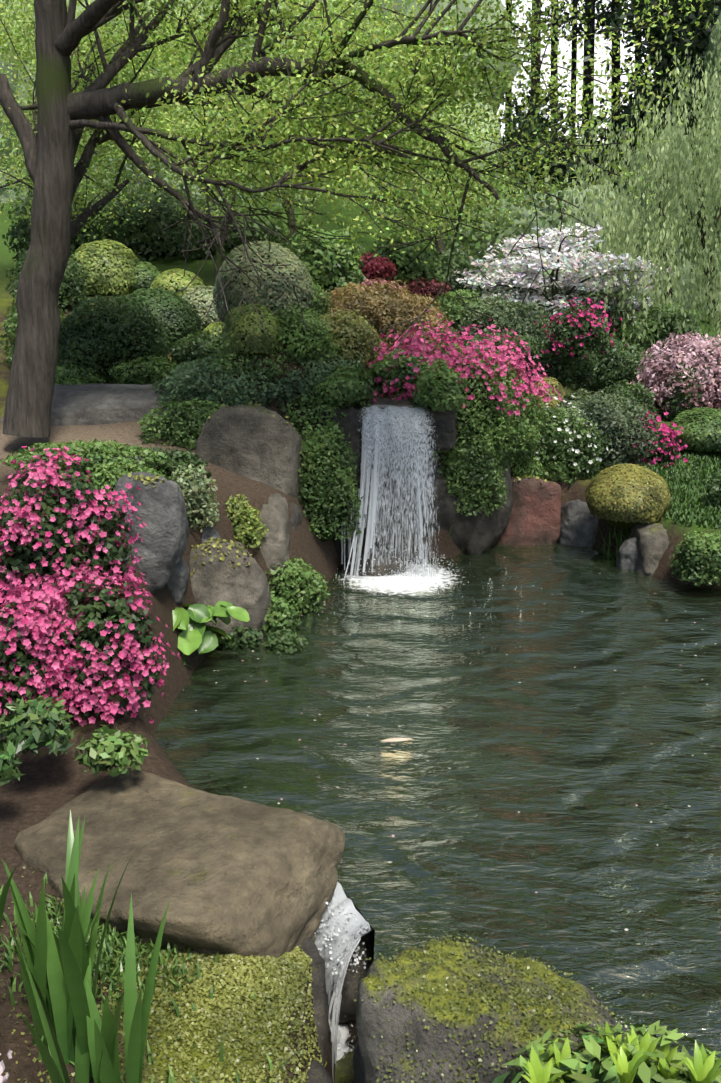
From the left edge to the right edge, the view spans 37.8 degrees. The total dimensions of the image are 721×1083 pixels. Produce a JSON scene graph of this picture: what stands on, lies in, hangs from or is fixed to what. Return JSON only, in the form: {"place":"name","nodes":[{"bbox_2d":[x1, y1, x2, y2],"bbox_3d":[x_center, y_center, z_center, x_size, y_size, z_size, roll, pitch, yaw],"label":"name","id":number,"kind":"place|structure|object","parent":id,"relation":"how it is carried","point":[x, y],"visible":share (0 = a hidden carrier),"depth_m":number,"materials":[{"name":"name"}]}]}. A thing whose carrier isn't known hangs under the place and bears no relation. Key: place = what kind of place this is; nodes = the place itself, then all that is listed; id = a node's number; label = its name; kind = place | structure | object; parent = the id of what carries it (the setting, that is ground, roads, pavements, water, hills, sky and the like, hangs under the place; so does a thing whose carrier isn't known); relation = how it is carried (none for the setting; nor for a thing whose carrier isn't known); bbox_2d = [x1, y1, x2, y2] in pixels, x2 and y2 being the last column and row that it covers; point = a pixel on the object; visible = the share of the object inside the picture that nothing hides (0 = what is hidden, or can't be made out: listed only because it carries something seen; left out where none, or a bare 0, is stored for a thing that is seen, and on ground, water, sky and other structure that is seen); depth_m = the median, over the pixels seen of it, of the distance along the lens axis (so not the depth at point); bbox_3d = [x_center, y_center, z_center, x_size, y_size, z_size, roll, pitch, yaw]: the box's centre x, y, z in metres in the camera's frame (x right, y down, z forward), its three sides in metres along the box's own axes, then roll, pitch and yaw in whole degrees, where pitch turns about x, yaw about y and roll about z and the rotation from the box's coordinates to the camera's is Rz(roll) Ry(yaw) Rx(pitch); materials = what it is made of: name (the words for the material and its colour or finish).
{"place":"outdoors","nodes":[
{"label":"outdoors","id":0,"kind":"place"},
{"bbox_2d":[346,1039,354,1050],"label":"rock","id":1,"kind":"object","parent":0,"point":[350,1045],"depth_m":3.93,"materials":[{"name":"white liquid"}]},
{"bbox_2d":[329,1005,349,1060],"bbox_3d":[-0.236,1.828,4.023,0.433,0.094,0.719,1,15,2],"label":"water foam","id":2,"kind":"object","parent":1,"relation":"on","point":[343,1044],"visible":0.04,"depth_m":3.93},
{"bbox_2d":[314,416,544,1082],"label":"water spray","id":3,"kind":"object","parent":1,"relation":"on","point":[372,512],"visible":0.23,"depth_m":7.92,"materials":[{"name":"liquid"}]},
{"bbox_2d":[0,168,720,1082],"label":"ground","id":4,"kind":"structure","parent":0,"point":[48,784],"depth_m":5.82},
{"bbox_2d":[0,383,197,425],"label":"rock","id":5,"kind":"object","parent":4,"relation":"on","point":[91,404],"visible":0.35,"depth_m":8.26,"materials":[{"name":"grey stone"}]},
{"bbox_2d":[95,449,150,478],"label":"bank rock","id":6,"kind":"object","parent":4,"relation":"on","point":[129,459],"visible":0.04,"depth_m":6.97,"materials":[{"name":"grey stone"}]},
{"bbox_2d":[111,472,189,593],"bbox_3d":[-1.212,-0.038,5.940,0.465,0.691,0.370,1,15,2],"label":"bank rock","id":7,"kind":"object","parent":4,"relation":"on","point":[161,512],"visible":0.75,"depth_m":5.79,"materials":[{"name":"grey stone"}]},
{"bbox_2d":[167,559,189,604],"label":"bank rock","id":8,"kind":"object","parent":4,"relation":"on","point":[177,582],"visible":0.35,"depth_m":6.14,"materials":[{"name":"grey stone"}]},
{"bbox_2d":[14,768,344,957],"bbox_3d":[-0.688,1.300,3.976,1.146,0.517,0.989,7,17,25],"label":"rock","id":9,"kind":"object","parent":4,"relation":"on","point":[231,875],"visible":0.69,"depth_m":3.75,"materials":[{"name":"brown stone"}]},
{"bbox_2d":[201,526,219,543],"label":"bank rock","id":10,"kind":"object","parent":4,"relation":"on","point":[209,532],"visible":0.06,"depth_m":6.80,"materials":[{"name":"grey stone"}]},
{"bbox_2d":[189,540,271,639],"bbox_3d":[-0.887,0.346,6.763,0.620,0.742,0.597,1,15,2],"label":"bank rock","id":11,"kind":"object","parent":4,"relation":"on","point":[241,585],"visible":0.54,"depth_m":6.53,"materials":[{"name":"grey stone"}]},
{"bbox_2d":[195,404,306,497],"bbox_3d":[-0.801,-0.340,7.836,0.830,1.400,0.552,1,15,2],"label":"boulder","id":12,"kind":"object","parent":4,"relation":"on","point":[258,443],"visible":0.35,"depth_m":7.49,"materials":[{"name":"grey stone"}]},
{"bbox_2d":[255,493,290,576],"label":"bank rock","id":13,"kind":"object","parent":4,"relation":"on","point":[274,545],"visible":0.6,"depth_m":7.22,"materials":[{"name":"brown stone"}]},
{"bbox_2d":[289,502,301,530],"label":"bank rock","id":14,"kind":"object","parent":4,"relation":"on","point":[296,519],"visible":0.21,"depth_m":7.53,"materials":[{"name":"grey stone"}]},
{"bbox_2d":[299,937,328,1065],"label":"edge rock","id":15,"kind":"object","parent":4,"relation":"on","point":[308,946],"visible":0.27,"depth_m":3.60,"materials":[{"name":"grey stone"}]},
{"bbox_2d":[307,1060,332,1082],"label":"edge rock","id":16,"kind":"object","parent":4,"relation":"on","point":[317,1072],"visible":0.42,"depth_m":3.30,"materials":[{"name":"grey stone"}]},
{"bbox_2d":[315,882,369,1042],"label":"waterfall","id":17,"kind":"structure","parent":4,"relation":"on","point":[353,925],"depth_m":3.87,"materials":[{"name":"white liquid"}]},
{"bbox_2d":[334,1051,354,1082],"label":"pond water","id":18,"kind":"structure","parent":4,"relation":"on","point":[344,1072],"depth_m":3.79,"materials":[{"name":"green liquid"}]},
{"bbox_2d":[329,890,374,1022],"bbox_3d":[-0.026,1.635,4.153,0.211,0.531,0.574,1,15,2],"label":"rock","id":19,"kind":"object","parent":4,"relation":"on","point":[348,1006],"visible":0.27,"depth_m":3.91,"materials":[{"name":"grey stone"}]},
{"bbox_2d":[0,0,720,437],"bbox_3d":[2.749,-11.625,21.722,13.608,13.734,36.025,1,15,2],"label":"tree","id":20,"kind":"object","parent":4,"relation":"on","point":[62,118],"depth_m":6.98,"materials":[{"name":"plant"}]},
{"bbox_2d":[0,0,720,778],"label":"foliage leaves","id":21,"kind":"object","parent":4,"relation":"on","point":[200,374],"visible":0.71,"depth_m":8.65,"materials":[{"name":"green plant"}]},
{"bbox_2d":[0,401,720,1082],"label":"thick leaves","id":22,"kind":"object","parent":4,"relation":"on","point":[38,711],"visible":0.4,"depth_m":3.30,"materials":[{"name":"green plant"}]},
{"bbox_2d":[0,601,720,1082],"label":"green plants","id":23,"kind":"object","parent":4,"relation":"on","point":[60,991],"visible":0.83,"depth_m":2.90,"materials":[{"name":"green plant"}]},
{"bbox_2d":[0,211,720,1082],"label":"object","id":24,"kind":"object","parent":4,"relation":"on","point":[596,1073],"visible":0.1,"depth_m":8.48,"materials":[{"name":"plant"}]},
{"bbox_2d":[342,545,407,575],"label":"waterfall rock","id":25,"kind":"object","parent":4,"relation":"on","point":[393,566],"visible":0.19,"depth_m":8.05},
{"bbox_2d":[341,397,457,451],"bbox_3d":[0.314,-0.969,8.470,0.950,0.383,0.818,1,15,2],"label":"rock","id":26,"kind":"object","parent":4,"relation":"on","point":[444,429],"visible":0.27,"depth_m":8.17,"materials":[{"name":"grey stone"}]},
{"bbox_2d":[357,404,429,407],"bbox_3d":[0.258,-1.123,8.401,0.610,0.035,0.560,1,15,2],"label":"waterfall lip","id":27,"kind":"object","parent":26,"relation":"on","point":[378,405],"visible":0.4,"depth_m":8.18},
{"bbox_2d":[357,443,480,552],"bbox_3d":[0.324,-0.424,8.935,1.424,1.581,1.107,1,15,2],"label":"rock","id":28,"kind":"object","parent":4,"relation":"on","point":[449,516],"visible":0.06,"depth_m":8.46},
{"bbox_2d":[464,449,512,554],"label":"waterfall rock","id":29,"kind":"object","parent":4,"relation":"on","point":[488,532],"visible":0.31,"depth_m":8.63,"materials":[{"name":"grey stone"}]},
{"bbox_2d":[352,940,626,1082],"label":"mossy boulder","id":30,"kind":"object","parent":4,"relation":"on","point":[372,1018],"visible":0.75,"depth_m":3.08,"materials":[{"name":"grey stone"}]},
{"bbox_2d":[501,477,560,545],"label":"rock","id":31,"kind":"object","parent":4,"relation":"on","point":[535,518],"visible":0.42,"depth_m":8.82,"materials":[{"name":"red stone"}]},
{"bbox_2d":[558,499,597,546],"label":"rock","id":32,"kind":"object","parent":4,"relation":"on","point":[578,522],"visible":0.67,"depth_m":8.83,"materials":[{"name":"grey stone"}]},
{"bbox_2d":[616,537,637,569],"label":"rock","id":33,"kind":"object","parent":4,"relation":"on","point":[627,555],"visible":0.54,"depth_m":8.18,"materials":[{"name":"grey stone"}]},
{"bbox_2d":[630,523,668,576],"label":"rock","id":34,"kind":"object","parent":4,"relation":"on","point":[652,542],"visible":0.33,"depth_m":8.02,"materials":[{"name":"grey stone"}]},
{"bbox_2d":[0,223,720,1082],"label":"flowers","id":35,"kind":"object","parent":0,"point":[530,263],"visible":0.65,"depth_m":8.30,"materials":[{"name":"pink plant"}]},
{"bbox_2d":[0,0,720,310],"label":"tree foliage","id":36,"kind":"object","parent":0,"point":[466,10],"depth_m":24.81,"materials":[{"name":"plant"}]},
{"bbox_2d":[152,541,720,1082],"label":"pond water","id":37,"kind":"structure","parent":0,"point":[578,863],"depth_m":5.13,"materials":[{"name":"green liquid"}]},
{"bbox_2d":[307,405,360,551],"bbox_3d":[-0.281,-0.462,8.432,0.573,1.285,0.718,1,15,2],"label":"waterfall rock","id":38,"kind":"object","parent":37,"relation":"in","point":[350,424],"visible":0.19,"depth_m":8.06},
{"bbox_2d":[381,737,410,741],"bbox_3d":[0.268,1.042,5.286,0.560,0.091,0.220,-2,15,-6],"label":"koi fish","id":39,"kind":"object","parent":37,"relation":"in","point":[394,739],"visible":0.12,"depth_m":5.29},
{"bbox_2d":[358,406,441,576],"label":"waterfall","id":40,"kind":"structure","parent":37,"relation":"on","point":[414,420],"depth_m":7.96,"materials":[{"name":"white liquid"}]},
{"bbox_2d":[497,0,653,176],"bbox_3d":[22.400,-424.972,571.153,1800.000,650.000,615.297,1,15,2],"label":"sky","id":41,"kind":"structure","parent":0,"point":[563,46],"depth_m":426.09,"materials":[{"name":"white"}]}
]}

